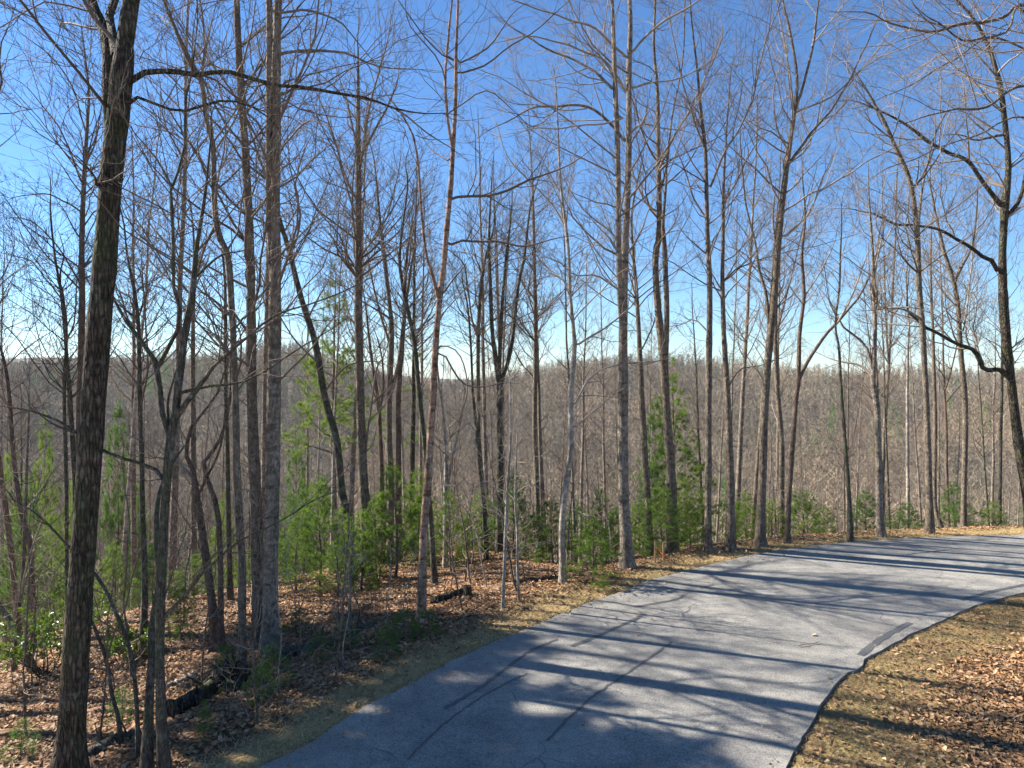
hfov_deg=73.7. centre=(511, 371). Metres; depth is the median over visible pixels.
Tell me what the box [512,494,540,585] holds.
bare sapling
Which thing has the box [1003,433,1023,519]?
bare tree
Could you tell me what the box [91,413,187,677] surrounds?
bare sapling
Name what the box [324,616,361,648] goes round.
pine sapling
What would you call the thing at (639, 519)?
pine sapling
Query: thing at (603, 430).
bare tree
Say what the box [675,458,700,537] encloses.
bare sapling
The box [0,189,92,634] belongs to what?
bare tree
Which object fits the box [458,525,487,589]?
bare sapling
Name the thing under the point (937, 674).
verge grass
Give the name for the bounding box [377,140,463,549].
bare tree
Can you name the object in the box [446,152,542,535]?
bare tree
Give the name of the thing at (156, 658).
bare tree
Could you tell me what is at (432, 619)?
pine sapling
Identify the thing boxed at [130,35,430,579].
bare tree
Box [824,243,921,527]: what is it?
bare tree
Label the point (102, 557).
bare sapling
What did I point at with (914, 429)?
bare tree
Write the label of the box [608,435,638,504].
bare tree
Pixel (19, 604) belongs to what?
bare tree
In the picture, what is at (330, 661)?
bare sapling
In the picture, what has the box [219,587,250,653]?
bare sapling
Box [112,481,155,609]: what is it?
pine sapling
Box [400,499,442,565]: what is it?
pine sapling
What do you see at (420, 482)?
pine sapling
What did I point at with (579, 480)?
bare tree
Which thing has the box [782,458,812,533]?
bare sapling
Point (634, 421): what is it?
bare tree
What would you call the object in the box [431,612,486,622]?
fallen log
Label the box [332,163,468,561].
bare tree
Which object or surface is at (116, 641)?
evergreen shrub
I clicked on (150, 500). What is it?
bare tree
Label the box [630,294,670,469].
bare tree
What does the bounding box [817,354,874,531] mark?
bare tree
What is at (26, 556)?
bare sapling
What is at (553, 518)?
bare sapling
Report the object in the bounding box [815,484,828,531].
bare tree
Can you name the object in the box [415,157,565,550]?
bare tree
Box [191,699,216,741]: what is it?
pine sapling
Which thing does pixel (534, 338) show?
bare tree
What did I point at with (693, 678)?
road
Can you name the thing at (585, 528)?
bare sapling
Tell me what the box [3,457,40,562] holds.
bare tree
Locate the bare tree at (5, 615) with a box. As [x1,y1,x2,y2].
[0,454,67,691]
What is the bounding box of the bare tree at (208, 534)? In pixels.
[185,455,235,586]
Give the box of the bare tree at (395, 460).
[370,404,433,511]
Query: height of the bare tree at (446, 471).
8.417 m
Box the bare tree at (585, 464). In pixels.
[565,364,607,561]
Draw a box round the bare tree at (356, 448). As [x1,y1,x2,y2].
[344,378,375,519]
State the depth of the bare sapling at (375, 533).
18.41 m
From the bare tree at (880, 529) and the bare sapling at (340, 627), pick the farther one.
the bare tree at (880, 529)
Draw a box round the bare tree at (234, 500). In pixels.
[216,450,247,577]
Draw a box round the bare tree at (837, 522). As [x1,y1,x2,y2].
[810,452,854,532]
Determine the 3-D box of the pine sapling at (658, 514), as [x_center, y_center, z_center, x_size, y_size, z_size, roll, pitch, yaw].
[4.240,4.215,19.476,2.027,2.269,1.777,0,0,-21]
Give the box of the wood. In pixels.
[0,338,1023,626]
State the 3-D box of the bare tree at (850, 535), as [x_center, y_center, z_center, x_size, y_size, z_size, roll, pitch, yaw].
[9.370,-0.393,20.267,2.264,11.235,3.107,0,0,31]
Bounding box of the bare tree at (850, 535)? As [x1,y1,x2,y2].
[790,167,871,541]
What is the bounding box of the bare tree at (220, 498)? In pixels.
[212,467,231,540]
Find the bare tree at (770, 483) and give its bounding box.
[753,374,787,536]
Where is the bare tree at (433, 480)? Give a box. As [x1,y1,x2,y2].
[415,444,440,529]
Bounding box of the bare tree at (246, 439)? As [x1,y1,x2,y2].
[213,345,293,582]
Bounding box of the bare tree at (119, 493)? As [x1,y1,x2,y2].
[101,432,152,561]
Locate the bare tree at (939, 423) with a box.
[904,346,972,527]
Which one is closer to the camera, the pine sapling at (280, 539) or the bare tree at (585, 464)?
the pine sapling at (280, 539)
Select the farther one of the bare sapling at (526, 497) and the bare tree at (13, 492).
the bare tree at (13, 492)
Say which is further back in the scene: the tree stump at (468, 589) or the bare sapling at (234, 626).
the tree stump at (468, 589)
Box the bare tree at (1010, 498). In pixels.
[995,467,1022,525]
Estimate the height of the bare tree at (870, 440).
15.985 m
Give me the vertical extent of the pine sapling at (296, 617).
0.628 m
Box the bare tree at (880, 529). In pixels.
[771,127,979,537]
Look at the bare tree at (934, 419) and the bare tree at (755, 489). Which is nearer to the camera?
the bare tree at (934, 419)
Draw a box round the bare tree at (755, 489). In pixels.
[717,134,830,538]
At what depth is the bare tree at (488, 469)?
59.30 m
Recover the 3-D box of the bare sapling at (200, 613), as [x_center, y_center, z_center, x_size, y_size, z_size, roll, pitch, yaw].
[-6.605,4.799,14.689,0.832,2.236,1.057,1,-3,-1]
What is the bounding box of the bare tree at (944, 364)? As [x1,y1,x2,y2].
[886,186,1023,527]
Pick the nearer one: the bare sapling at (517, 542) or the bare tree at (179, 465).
the bare sapling at (517, 542)
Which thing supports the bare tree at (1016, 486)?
on the ground at (828, 705)
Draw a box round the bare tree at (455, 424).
[434,360,487,542]
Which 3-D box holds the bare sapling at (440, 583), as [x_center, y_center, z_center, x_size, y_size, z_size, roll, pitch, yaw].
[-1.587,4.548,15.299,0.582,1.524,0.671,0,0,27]
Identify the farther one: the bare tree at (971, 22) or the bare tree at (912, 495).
the bare tree at (912, 495)
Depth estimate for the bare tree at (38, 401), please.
37.62 m
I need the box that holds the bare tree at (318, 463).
[289,276,350,570]
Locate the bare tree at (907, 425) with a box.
[855,184,964,527]
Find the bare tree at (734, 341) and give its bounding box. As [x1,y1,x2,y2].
[712,200,771,501]
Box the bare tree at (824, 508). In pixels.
[812,487,833,530]
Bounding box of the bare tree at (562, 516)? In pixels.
[487,1,686,583]
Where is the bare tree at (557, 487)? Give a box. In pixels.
[545,446,578,519]
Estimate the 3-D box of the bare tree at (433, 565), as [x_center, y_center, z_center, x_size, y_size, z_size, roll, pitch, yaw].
[-2.402,-0.864,18.174,6.615,13.257,5.161,0,0,0]
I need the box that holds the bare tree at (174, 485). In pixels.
[100,0,259,599]
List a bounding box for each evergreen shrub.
[0,578,110,678]
[100,615,148,663]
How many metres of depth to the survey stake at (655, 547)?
18.15 m
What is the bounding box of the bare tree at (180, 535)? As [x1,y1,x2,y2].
[148,483,189,562]
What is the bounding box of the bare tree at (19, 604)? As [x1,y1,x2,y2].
[0,376,75,672]
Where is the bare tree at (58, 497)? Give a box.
[46,462,70,596]
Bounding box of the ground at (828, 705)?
[0,357,1023,767]
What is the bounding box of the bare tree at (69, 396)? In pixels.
[0,174,204,525]
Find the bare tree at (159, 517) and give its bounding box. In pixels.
[145,472,186,539]
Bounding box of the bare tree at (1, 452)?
[0,230,52,642]
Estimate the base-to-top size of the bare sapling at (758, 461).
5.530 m
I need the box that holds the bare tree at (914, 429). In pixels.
[888,328,944,525]
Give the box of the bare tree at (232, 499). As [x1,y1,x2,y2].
[214,435,248,584]
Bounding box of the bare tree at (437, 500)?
[431,450,457,541]
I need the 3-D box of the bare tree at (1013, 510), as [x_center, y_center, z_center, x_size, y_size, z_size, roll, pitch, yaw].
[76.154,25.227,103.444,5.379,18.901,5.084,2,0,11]
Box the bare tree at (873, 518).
[853,466,890,529]
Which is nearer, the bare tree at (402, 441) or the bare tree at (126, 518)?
the bare tree at (126, 518)
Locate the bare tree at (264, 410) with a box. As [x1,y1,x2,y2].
[203,0,326,542]
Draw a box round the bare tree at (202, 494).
[152,366,224,573]
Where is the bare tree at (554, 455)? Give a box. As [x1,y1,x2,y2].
[518,348,587,562]
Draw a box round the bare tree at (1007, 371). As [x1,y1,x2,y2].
[790,0,1023,525]
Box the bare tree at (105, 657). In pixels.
[50,528,179,744]
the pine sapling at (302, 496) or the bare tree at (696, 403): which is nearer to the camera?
the pine sapling at (302, 496)
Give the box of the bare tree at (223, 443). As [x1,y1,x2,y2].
[205,320,245,588]
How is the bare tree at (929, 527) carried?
on the ground at (828, 705)
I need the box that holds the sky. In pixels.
[0,0,1023,381]
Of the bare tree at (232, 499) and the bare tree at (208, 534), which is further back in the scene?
the bare tree at (232, 499)
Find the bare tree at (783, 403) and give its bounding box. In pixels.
[748,194,821,535]
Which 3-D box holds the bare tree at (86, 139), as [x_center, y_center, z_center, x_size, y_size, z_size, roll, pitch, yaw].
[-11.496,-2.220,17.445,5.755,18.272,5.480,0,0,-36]
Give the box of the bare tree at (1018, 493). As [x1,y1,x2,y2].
[989,376,1023,525]
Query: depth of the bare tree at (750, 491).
86.38 m
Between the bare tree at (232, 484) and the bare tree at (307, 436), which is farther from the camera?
the bare tree at (232, 484)
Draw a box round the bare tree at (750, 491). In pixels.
[740,459,756,530]
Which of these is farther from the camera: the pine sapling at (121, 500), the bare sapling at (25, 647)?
the pine sapling at (121, 500)
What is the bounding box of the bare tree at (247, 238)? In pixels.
[71,0,382,650]
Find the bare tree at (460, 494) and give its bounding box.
[441,437,479,539]
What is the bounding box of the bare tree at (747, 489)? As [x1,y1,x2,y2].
[744,462,756,522]
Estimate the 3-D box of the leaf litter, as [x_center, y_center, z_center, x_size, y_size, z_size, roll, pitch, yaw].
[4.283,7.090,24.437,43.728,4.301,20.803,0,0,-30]
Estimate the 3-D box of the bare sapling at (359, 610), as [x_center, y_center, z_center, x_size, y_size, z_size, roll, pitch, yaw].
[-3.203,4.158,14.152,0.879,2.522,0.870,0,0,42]
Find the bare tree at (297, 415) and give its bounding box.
[281,402,322,554]
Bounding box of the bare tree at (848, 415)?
[820,306,883,531]
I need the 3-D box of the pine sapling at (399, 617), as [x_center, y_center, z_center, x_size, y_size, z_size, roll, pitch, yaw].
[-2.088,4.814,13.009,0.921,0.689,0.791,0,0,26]
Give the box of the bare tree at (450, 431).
[434,364,466,505]
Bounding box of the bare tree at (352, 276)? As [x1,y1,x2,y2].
[301,126,415,513]
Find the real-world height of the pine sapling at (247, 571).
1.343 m
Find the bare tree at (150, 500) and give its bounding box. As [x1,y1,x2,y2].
[111,412,170,603]
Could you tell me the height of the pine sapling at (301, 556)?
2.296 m
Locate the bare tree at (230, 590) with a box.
[118,143,310,600]
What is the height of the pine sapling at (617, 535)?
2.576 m
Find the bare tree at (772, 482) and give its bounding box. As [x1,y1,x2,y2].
[766,434,785,535]
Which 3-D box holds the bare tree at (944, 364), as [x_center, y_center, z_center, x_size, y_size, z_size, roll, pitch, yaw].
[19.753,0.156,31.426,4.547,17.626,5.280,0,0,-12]
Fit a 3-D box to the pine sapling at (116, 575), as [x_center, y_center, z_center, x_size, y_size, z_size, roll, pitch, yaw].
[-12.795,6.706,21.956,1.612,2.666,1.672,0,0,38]
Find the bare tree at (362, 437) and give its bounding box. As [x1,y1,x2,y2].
[200,0,485,578]
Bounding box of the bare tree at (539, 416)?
[488,111,602,558]
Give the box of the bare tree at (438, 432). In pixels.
[415,347,460,545]
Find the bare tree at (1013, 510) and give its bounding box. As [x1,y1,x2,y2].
[1004,485,1023,523]
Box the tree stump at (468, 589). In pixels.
[463,584,471,595]
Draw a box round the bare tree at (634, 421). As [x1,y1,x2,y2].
[614,323,688,545]
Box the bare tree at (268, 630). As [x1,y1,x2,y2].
[118,0,519,654]
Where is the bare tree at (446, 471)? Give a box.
[384,318,505,567]
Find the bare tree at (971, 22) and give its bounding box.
[760,0,1023,275]
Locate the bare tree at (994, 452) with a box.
[969,308,1023,525]
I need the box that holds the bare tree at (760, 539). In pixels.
[665,0,947,547]
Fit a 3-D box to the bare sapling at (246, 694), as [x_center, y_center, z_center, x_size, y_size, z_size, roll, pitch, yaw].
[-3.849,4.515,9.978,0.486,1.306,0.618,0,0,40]
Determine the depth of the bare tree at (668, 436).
20.00 m
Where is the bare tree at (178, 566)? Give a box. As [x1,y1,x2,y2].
[144,330,188,594]
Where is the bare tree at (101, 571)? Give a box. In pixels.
[98,532,108,613]
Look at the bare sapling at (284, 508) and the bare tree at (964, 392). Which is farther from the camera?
the bare tree at (964, 392)
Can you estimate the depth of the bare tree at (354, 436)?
29.48 m
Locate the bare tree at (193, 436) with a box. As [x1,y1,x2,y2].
[124,150,242,594]
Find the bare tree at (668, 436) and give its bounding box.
[586,0,777,553]
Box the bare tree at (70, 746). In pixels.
[0,0,503,767]
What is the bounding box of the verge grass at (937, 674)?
[788,593,1023,767]
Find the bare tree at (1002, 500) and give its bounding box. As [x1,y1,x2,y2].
[982,469,1022,525]
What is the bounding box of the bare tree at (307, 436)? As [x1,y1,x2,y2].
[281,273,344,571]
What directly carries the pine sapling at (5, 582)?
on the ground at (828, 705)
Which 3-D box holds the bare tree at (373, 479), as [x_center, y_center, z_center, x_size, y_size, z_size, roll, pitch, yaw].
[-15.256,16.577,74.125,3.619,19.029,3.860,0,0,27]
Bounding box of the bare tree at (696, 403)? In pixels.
[670,284,736,543]
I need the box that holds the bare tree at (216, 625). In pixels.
[57,304,295,650]
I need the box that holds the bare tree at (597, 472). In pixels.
[577,422,615,554]
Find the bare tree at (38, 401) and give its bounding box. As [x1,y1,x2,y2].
[3,371,69,633]
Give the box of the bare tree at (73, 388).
[32,334,76,600]
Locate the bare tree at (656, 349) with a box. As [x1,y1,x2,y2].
[630,258,690,537]
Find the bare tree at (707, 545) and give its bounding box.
[625,0,848,552]
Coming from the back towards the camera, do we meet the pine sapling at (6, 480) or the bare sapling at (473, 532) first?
the pine sapling at (6, 480)
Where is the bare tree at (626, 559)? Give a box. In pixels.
[417,0,771,569]
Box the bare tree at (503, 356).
[474,199,548,514]
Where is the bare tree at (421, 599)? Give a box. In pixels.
[327,0,604,624]
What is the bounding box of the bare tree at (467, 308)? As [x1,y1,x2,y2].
[397,243,536,560]
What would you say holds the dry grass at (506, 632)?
on the ground at (828, 705)
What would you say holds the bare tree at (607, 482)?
on the ground at (828, 705)
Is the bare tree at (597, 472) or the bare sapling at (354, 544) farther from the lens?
the bare tree at (597, 472)
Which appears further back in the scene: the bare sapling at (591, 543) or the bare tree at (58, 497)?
the bare tree at (58, 497)
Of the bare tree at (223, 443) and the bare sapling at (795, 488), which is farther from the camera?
the bare tree at (223, 443)
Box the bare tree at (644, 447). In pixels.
[512,111,736,554]
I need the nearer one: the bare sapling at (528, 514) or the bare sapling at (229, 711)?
the bare sapling at (229, 711)
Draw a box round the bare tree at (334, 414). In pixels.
[301,196,385,570]
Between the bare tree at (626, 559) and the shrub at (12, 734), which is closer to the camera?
the shrub at (12, 734)
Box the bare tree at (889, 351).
[833,133,928,514]
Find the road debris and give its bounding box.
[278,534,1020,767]
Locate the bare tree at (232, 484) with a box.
[213,421,246,569]
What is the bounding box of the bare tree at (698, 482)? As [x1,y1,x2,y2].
[679,432,724,528]
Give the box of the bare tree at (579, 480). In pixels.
[562,429,590,542]
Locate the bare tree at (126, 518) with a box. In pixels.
[75,85,210,612]
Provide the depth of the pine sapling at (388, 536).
19.91 m
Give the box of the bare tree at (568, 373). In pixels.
[537,141,613,562]
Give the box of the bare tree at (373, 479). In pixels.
[357,439,383,532]
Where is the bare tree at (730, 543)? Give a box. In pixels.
[604,24,872,551]
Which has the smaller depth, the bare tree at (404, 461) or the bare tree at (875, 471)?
the bare tree at (875, 471)
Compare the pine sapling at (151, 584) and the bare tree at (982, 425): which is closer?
the pine sapling at (151, 584)
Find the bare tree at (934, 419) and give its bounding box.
[844,175,1023,527]
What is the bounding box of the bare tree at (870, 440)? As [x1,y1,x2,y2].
[852,363,901,529]
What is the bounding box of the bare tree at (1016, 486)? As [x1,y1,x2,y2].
[1002,427,1022,505]
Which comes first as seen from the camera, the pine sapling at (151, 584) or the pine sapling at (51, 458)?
the pine sapling at (151, 584)
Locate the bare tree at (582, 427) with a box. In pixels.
[556,254,617,562]
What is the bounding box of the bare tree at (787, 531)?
[744,111,940,543]
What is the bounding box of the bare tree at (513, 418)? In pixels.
[489,351,530,525]
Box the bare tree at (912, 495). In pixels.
[897,468,923,523]
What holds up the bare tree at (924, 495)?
on the ground at (828, 705)
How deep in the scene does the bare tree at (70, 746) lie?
8.52 m
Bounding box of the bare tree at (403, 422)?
[392,343,417,525]
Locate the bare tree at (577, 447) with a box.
[553,361,596,562]
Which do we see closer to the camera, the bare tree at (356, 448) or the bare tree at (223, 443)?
the bare tree at (223, 443)
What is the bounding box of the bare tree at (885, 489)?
[864,402,916,528]
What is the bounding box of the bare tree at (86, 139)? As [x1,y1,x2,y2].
[0,0,183,452]
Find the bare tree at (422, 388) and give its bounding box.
[394,166,453,533]
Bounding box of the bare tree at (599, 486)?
[590,457,617,537]
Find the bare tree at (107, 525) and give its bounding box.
[97,435,121,605]
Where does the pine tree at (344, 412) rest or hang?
on the ground at (828, 705)
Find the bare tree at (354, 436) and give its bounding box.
[311,90,398,563]
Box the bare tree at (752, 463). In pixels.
[743,404,771,526]
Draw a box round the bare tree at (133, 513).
[53,126,189,609]
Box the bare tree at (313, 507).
[301,471,327,572]
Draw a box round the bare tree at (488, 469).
[466,422,513,497]
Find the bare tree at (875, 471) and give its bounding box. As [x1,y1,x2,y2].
[854,402,913,517]
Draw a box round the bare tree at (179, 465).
[152,379,197,579]
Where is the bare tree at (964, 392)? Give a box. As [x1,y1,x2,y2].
[887,130,1023,526]
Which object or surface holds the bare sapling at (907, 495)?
on the ground at (828, 705)
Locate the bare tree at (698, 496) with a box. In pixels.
[691,443,712,543]
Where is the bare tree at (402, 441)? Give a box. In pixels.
[365,292,428,545]
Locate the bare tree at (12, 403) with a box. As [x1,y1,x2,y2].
[0,296,25,432]
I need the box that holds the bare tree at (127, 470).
[101,422,152,610]
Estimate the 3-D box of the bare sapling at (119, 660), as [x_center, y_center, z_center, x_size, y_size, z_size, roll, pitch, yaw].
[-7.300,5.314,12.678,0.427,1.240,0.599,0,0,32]
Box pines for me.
[11,343,1022,587]
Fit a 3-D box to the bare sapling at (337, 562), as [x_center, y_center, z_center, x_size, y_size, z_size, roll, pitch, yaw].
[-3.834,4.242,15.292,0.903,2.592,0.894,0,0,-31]
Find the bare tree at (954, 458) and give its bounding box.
[937,356,978,526]
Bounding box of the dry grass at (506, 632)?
[171,526,1023,767]
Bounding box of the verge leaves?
[801,597,1023,767]
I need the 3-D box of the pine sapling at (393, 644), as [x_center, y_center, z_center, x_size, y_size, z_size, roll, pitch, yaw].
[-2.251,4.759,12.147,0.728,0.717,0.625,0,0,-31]
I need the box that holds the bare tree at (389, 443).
[283,120,476,564]
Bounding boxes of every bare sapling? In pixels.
[0,488,56,619]
[0,488,98,739]
[0,546,27,644]
[0,593,32,690]
[0,626,8,699]
[1,575,36,639]
[2,554,60,711]
[15,559,43,672]
[20,538,64,652]
[53,511,69,575]
[88,536,154,740]
[88,587,126,700]
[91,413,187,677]
[93,516,120,611]
[93,582,131,706]
[113,632,130,683]
[116,454,201,645]
[138,592,192,686]
[142,513,188,608]
[149,524,180,584]
[153,498,190,598]
[168,440,233,622]
[168,486,243,682]
[181,626,206,687]
[185,543,217,640]
[205,457,312,725]
[208,536,224,582]
[211,491,233,590]
[211,600,262,721]
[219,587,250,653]
[227,652,257,721]
[243,537,299,693]
[258,630,286,711]
[262,494,303,611]
[263,451,298,562]
[283,562,311,637]
[287,589,316,643]
[288,416,381,684]
[288,550,333,670]
[290,566,327,636]
[292,554,319,605]
[304,610,343,692]
[316,530,366,665]
[317,514,359,612]
[320,522,377,665]
[328,492,386,661]
[332,515,373,624]
[336,520,356,596]
[338,466,388,627]
[358,486,394,581]
[361,560,391,647]
[371,520,407,639]
[390,515,437,635]
[395,546,414,614]
[429,394,495,581]
[429,546,450,604]
[432,391,508,583]
[432,439,484,610]
[433,436,460,542]
[441,511,465,590]
[446,330,543,608]
[448,448,494,586]
[455,492,482,576]
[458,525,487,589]
[465,365,555,590]
[470,408,597,601]
[475,461,498,525]
[488,413,525,536]
[488,495,513,553]
[508,470,547,555]
[508,473,532,558]
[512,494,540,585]
[513,469,535,556]
[518,447,558,557]
[527,392,600,571]
[528,427,580,564]
[542,494,573,557]
[568,470,608,572]
[571,462,616,570]
[571,499,608,568]
[590,462,619,557]
[629,464,652,550]
[629,482,640,553]
[632,472,651,550]
[637,453,669,552]
[645,423,692,522]
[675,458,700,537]
[685,456,717,542]
[736,390,785,507]
[766,430,792,535]
[767,425,802,536]
[769,462,793,535]
[774,449,810,522]
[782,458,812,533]
[836,455,869,529]
[884,482,900,529]
[886,454,914,528]
[897,464,923,527]
[913,430,956,527]
[991,477,1015,524]
[991,494,1006,525]
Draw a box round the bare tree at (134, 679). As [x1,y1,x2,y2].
[0,436,203,760]
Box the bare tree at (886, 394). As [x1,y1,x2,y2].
[833,262,931,528]
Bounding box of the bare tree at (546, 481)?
[532,434,558,560]
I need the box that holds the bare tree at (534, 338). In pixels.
[453,101,615,557]
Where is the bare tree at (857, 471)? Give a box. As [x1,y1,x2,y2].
[835,335,882,530]
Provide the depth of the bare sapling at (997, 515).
24.96 m
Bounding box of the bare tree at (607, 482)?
[578,416,617,557]
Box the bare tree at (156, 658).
[0,0,492,767]
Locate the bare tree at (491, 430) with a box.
[469,352,508,535]
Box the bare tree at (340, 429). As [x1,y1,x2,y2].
[317,379,356,517]
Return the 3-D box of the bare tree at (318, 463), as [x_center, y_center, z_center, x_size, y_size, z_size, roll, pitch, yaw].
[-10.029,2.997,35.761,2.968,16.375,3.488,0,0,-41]
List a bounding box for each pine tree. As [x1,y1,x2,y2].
[281,257,385,562]
[401,304,428,535]
[630,357,725,543]
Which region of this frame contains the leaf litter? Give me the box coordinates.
[0,525,1023,767]
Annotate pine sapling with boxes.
[0,442,25,643]
[0,466,56,639]
[0,523,46,642]
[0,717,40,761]
[17,505,69,631]
[21,412,64,637]
[51,477,100,629]
[93,396,148,618]
[93,539,140,614]
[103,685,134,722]
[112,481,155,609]
[122,540,183,604]
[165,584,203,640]
[166,550,217,599]
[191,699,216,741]
[200,492,237,592]
[209,642,235,672]
[214,655,235,692]
[232,551,251,588]
[241,663,279,706]
[248,530,294,579]
[250,642,297,697]
[278,511,324,590]
[279,433,319,574]
[280,606,313,634]
[281,474,359,589]
[285,478,322,572]
[294,474,345,568]
[309,540,358,594]
[322,523,376,580]
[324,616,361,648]
[335,504,389,589]
[348,494,404,577]
[360,455,436,576]
[368,619,403,658]
[379,607,424,643]
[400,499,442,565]
[402,466,442,550]
[412,606,443,638]
[427,486,474,570]
[450,509,495,563]
[458,486,495,543]
[472,516,512,546]
[487,466,542,552]
[512,511,556,559]
[528,496,580,562]
[553,500,596,562]
[562,515,624,588]
[579,484,619,561]
[598,505,634,557]
[630,395,682,551]
[631,482,700,557]
[631,499,656,553]
[658,475,704,547]
[678,501,704,547]
[719,501,752,540]
[735,489,756,539]
[752,497,791,536]
[778,490,825,534]
[809,504,841,532]
[840,490,890,530]
[884,501,924,528]
[922,481,985,528]
[974,499,1014,525]
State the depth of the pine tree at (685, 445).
29.94 m
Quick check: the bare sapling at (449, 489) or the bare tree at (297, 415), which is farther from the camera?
the bare tree at (297, 415)
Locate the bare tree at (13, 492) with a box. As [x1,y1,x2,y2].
[0,442,41,624]
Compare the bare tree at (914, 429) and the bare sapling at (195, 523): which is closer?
the bare sapling at (195, 523)
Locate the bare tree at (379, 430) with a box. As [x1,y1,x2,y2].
[337,277,422,562]
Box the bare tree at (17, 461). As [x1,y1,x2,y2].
[2,388,48,640]
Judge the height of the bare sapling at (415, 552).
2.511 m
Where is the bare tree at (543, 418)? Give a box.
[491,292,585,560]
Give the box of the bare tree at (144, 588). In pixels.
[10,141,267,649]
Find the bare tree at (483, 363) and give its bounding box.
[434,107,530,521]
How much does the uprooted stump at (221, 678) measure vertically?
0.992 m
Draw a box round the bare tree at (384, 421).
[365,323,410,550]
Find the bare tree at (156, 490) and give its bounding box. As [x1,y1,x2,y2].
[151,458,162,529]
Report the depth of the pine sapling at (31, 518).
32.01 m
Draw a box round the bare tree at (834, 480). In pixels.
[817,475,841,531]
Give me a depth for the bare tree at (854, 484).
93.11 m
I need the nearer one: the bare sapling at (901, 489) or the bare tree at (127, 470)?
the bare sapling at (901, 489)
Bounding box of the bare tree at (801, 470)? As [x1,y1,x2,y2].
[785,413,821,533]
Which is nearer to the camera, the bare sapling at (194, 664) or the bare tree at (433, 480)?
the bare sapling at (194, 664)
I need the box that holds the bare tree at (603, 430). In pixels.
[567,265,637,554]
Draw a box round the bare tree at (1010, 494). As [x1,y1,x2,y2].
[988,446,1022,525]
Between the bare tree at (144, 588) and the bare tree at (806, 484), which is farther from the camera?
the bare tree at (806, 484)
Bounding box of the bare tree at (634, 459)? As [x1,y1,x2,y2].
[587,354,640,543]
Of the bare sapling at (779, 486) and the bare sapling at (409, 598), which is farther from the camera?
the bare sapling at (779, 486)
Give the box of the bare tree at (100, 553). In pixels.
[96,503,107,615]
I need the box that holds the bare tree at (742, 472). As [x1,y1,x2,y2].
[718,430,753,530]
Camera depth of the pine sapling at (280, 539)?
21.94 m
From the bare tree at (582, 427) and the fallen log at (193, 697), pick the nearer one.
the fallen log at (193, 697)
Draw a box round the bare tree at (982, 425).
[944,302,1022,525]
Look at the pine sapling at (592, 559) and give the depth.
16.16 m
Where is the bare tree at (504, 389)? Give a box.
[469,298,529,526]
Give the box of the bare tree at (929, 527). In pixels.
[793,18,1023,534]
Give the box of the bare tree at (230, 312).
[52,0,362,664]
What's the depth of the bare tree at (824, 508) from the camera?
98.03 m
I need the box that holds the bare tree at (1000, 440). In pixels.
[949,165,1023,525]
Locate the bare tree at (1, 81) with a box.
[0,0,48,317]
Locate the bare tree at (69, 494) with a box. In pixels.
[46,450,71,555]
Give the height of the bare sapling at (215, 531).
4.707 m
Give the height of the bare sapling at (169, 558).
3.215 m
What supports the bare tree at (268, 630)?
on the ground at (828, 705)
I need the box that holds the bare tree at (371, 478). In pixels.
[354,437,385,541]
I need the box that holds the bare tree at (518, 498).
[510,462,534,534]
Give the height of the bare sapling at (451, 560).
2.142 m
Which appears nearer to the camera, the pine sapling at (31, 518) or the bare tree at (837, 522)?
the pine sapling at (31, 518)
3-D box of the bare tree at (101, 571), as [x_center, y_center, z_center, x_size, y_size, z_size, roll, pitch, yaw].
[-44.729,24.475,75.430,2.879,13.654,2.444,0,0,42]
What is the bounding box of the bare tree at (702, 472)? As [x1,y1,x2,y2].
[693,440,712,543]
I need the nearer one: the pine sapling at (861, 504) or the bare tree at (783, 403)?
the pine sapling at (861, 504)
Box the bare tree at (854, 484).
[835,449,865,523]
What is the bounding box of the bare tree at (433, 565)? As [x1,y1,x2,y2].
[287,88,540,583]
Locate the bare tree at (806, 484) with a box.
[785,448,822,532]
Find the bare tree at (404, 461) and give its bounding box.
[394,426,415,509]
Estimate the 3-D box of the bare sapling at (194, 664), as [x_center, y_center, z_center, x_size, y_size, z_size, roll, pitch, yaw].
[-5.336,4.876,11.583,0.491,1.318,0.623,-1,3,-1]
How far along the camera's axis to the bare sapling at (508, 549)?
15.70 m
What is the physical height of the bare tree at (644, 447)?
13.836 m
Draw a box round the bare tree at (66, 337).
[0,129,163,602]
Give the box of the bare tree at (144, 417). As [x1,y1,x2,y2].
[101,335,171,600]
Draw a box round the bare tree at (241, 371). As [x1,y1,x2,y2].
[197,262,268,606]
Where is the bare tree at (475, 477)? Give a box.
[463,441,479,525]
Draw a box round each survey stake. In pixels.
[654,541,666,562]
[662,541,663,561]
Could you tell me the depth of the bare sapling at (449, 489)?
29.03 m
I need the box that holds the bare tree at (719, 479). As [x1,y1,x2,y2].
[702,343,747,542]
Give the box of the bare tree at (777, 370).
[702,151,863,535]
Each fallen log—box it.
[88,721,134,756]
[166,664,197,688]
[166,676,217,717]
[281,621,338,658]
[338,612,377,639]
[427,587,462,603]
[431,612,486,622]
[512,564,569,582]
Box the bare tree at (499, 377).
[427,126,598,553]
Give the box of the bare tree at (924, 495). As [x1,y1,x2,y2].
[910,455,943,527]
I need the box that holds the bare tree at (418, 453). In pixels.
[405,391,440,547]
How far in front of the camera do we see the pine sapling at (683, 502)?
22.91 m
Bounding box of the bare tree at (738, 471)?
[696,81,800,539]
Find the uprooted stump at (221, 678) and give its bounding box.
[207,650,252,695]
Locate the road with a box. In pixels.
[258,534,1023,767]
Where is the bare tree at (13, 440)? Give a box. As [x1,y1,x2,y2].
[0,283,81,645]
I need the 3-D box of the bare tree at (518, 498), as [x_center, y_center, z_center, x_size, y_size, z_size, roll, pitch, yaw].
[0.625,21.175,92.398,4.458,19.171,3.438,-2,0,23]

